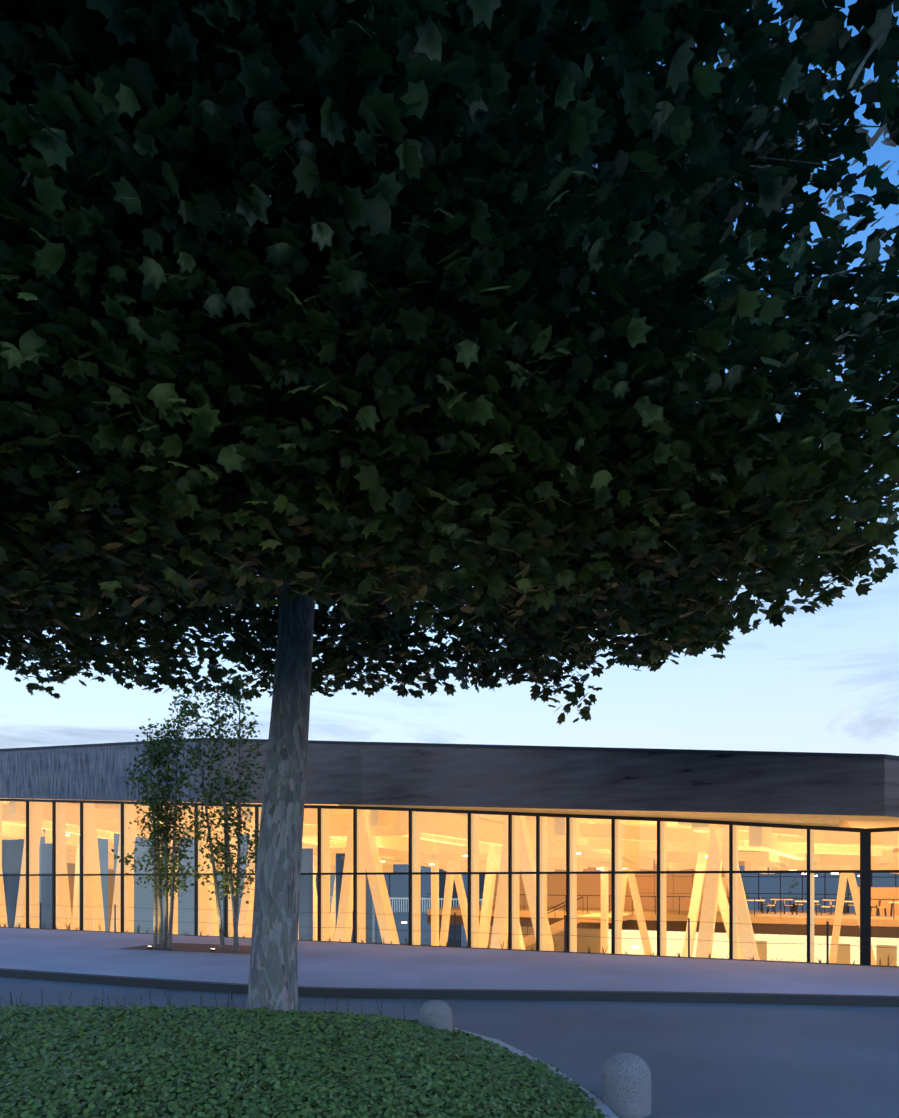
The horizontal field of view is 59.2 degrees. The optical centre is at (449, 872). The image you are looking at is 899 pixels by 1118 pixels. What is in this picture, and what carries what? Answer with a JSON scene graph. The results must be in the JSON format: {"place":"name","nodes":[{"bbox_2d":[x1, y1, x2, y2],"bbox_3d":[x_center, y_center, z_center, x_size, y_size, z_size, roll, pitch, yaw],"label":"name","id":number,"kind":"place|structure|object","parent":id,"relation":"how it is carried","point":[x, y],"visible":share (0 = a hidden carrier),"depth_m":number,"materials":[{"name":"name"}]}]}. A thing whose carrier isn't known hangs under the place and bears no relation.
{"place":"outdoors","nodes":[
{"label":"outdoors","id":0,"kind":"place"},
{"bbox_2d":[113,942,297,954],"bbox_3d":[-6.031,1.882,19.686,4.121,0.008,2.020,0,0,21],"label":"planting bed","id":1,"kind":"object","parent":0,"point":[199,948],"depth_m":19.60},
{"bbox_2d":[40,829,374,938],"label":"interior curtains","id":2,"kind":"object","parent":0,"point":[188,926],"depth_m":36.46,"materials":[{"name":"grey fabric"}]},
{"bbox_2d":[2,802,875,964],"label":"interior columns","id":3,"kind":"structure","parent":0,"point":[718,889],"depth_m":27.69,"materials":[{"name":"beige wood"}]},
{"bbox_2d":[7,903,887,963],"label":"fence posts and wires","id":4,"kind":"object","parent":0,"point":[827,940],"visible":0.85,"depth_m":18.66,"materials":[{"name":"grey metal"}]},
{"bbox_2d":[0,977,898,1117],"bbox_3d":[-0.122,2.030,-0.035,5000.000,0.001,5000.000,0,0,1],"label":"road","id":5,"kind":"structure","parent":0,"point":[719,1060],"depth_m":9.61,"materials":[{"name":"grey asphalt"}]},
{"bbox_2d":[0,1003,618,1117],"bbox_3d":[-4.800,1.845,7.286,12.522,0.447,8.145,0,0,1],"label":"ground cover leaves","id":6,"kind":"object","parent":5,"relation":"on","point":[65,1040],"visible":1,"depth_m":6.93,"materials":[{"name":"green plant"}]},
{"bbox_2d":[0,987,404,1019],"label":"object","id":7,"kind":"object","parent":6,"relation":"on","point":[11,1002],"visible":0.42,"depth_m":10.61,"materials":[{"name":"green"}]},
{"bbox_2d":[1,0,888,1011],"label":"plane tree trunk and limbs","id":8,"kind":"object","parent":6,"relation":"on","point":[273,976],"visible":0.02,"depth_m":10.18,"materials":[{"name":"grey plant"}]},
{"bbox_2d":[0,0,898,724],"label":"plane tree leaves","id":9,"kind":"object","parent":8,"relation":"on","point":[394,380],"visible":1,"depth_m":5.99,"materials":[{"name":"green plant"}]},
{"bbox_2d":[419,1000,452,1031],"bbox_3d":[-0.167,1.785,9.567,0.410,0.490,0.410,0,0,1],"label":"bollard","id":10,"kind":"object","parent":5,"relation":"on","point":[436,1014],"visible":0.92,"depth_m":9.41,"materials":[{"name":"concrete"}]},
{"bbox_2d":[0,798,898,964],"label":"facade mullions","id":11,"kind":"object","parent":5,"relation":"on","point":[865,871],"visible":0.56,"depth_m":21.45,"materials":[{"name":"black metal"}]},
{"bbox_2d":[0,801,898,966],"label":"facade glass","id":12,"kind":"object","parent":11,"relation":"in","point":[465,883],"visible":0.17,"depth_m":20.65,"materials":[{"name":"clear glass"}]},
{"bbox_2d":[0,968,898,1006],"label":"kerb stone","id":13,"kind":"object","parent":5,"relation":"on","point":[645,996],"visible":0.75,"depth_m":12.61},
{"bbox_2d":[2,927,898,966],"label":"floor","id":14,"kind":"structure","parent":5,"relation":"on","point":[504,949],"depth_m":19.45,"materials":[{"name":"grey concrete"}]},
{"bbox_2d":[0,922,890,965],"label":"wild grass strip","id":15,"kind":"object","parent":14,"relation":"on","point":[226,934],"visible":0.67,"depth_m":20.59,"materials":[{"name":"green plant"}]},
{"bbox_2d":[67,863,898,946],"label":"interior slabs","id":16,"kind":"structure","parent":5,"relation":"on","point":[847,930],"depth_m":43.95,"materials":[{"name":"beige concrete"}]},
{"bbox_2d":[2,839,371,942],"bbox_3d":[-20.628,0.465,40.418,37.724,5.529,1.500,0,0,25],"label":"interior partition","id":17,"kind":"object","parent":16,"relation":"attached to","point":[12,884],"depth_m":39.21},
{"bbox_2d":[330,897,481,911],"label":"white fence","id":18,"kind":"object","parent":16,"relation":"attached to","point":[441,899],"depth_m":66.03,"materials":[{"name":"white metal"}]},
{"bbox_2d":[217,864,610,952],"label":"window","id":19,"kind":"structure","parent":16,"relation":"on","point":[557,886],"depth_m":64.60,"materials":[{"name":"clear glass"}]},
{"bbox_2d":[0,738,898,832],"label":"roof fascia","id":20,"kind":"structure","parent":16,"relation":"attached to","point":[852,790],"depth_m":19.45,"materials":[{"name":"grey metal"}]},
{"bbox_2d":[506,897,631,948],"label":"interior stairs","id":21,"kind":"structure","parent":16,"relation":"on","point":[557,928],"depth_m":43.13,"materials":[{"name":"beige wood"}]},
{"bbox_2d":[428,893,898,919],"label":"interior balustrade","id":22,"kind":"object","parent":16,"relation":"on","point":[727,897],"depth_m":43.79,"materials":[{"name":"black metal"}]},
{"bbox_2d":[738,861,898,914],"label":"window","id":23,"kind":"structure","parent":16,"relation":"on","point":[801,889],"depth_m":48.38,"materials":[{"name":"glass"}]},
{"bbox_2d":[747,898,898,916],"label":"tables and chairs","id":24,"kind":"object","parent":16,"relation":"on","point":[877,907],"depth_m":44.27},
{"bbox_2d":[453,1027,617,1117],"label":"curb","id":25,"kind":"structure","parent":5,"relation":"on","point":[606,1110],"depth_m":7.49,"materials":[{"name":"grey concrete"}]},
{"bbox_2d":[602,1053,650,1117],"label":"bollard","id":26,"kind":"object","parent":5,"relation":"on","point":[626,1085],"visible":0.98,"depth_m":6.58,"materials":[{"name":"concrete"}]},
{"bbox_2d":[0,927,898,995],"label":"plaza paving","id":27,"kind":"structure","parent":0,"point":[338,964],"depth_m":15.72,"materials":[{"name":"grey concrete"}]},
{"bbox_2d":[111,674,266,950],"bbox_3d":[-6.230,-1.524,19.503,4.281,6.838,2.269,0,0,25],"label":"birch","id":28,"kind":"object","parent":27,"relation":"on","point":[155,762],"depth_m":19.35,"materials":[{"name":"green plant"}]},
{"bbox_2d":[0,0,898,926],"label":"sky","id":29,"kind":"structure","parent":0,"point":[826,680],"materials":[{"name":"blue"}]},
{"bbox_2d":[2,798,898,873],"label":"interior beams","id":30,"kind":"structure","parent":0,"point":[777,858],"depth_m":27.31,"materials":[{"name":"beige wood"}]},
{"bbox_2d":[2,798,898,855],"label":"interior ceiling","id":31,"kind":"structure","parent":0,"point":[493,818],"depth_m":25.59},
{"bbox_2d":[66,834,859,947],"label":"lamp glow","id":32,"kind":"object","parent":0,"point":[597,868],"depth_m":40.10,"materials":[{"name":"yellow"}]},
{"bbox_2d":[624,860,728,910],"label":"interior wall","id":33,"kind":"structure","parent":0,"point":[687,887],"depth_m":48.92,"materials":[{"name":"beige wood"}]},
{"bbox_2d":[608,929,898,965],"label":"interior wall","id":34,"kind":"structure","parent":0,"point":[796,954],"depth_m":44.54,"materials":[{"name":"white paint"}]},
{"bbox_2d":[742,879,849,913],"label":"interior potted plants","id":35,"kind":"object","parent":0,"point":[793,886],"depth_m":46.60,"materials":[{"name":"plant"}]},
{"bbox_2d":[756,941,896,965],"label":"interior doors","id":36,"kind":"structure","parent":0,"point":[842,958],"depth_m":42.90,"materials":[{"name":"brown wood"}]}
]}

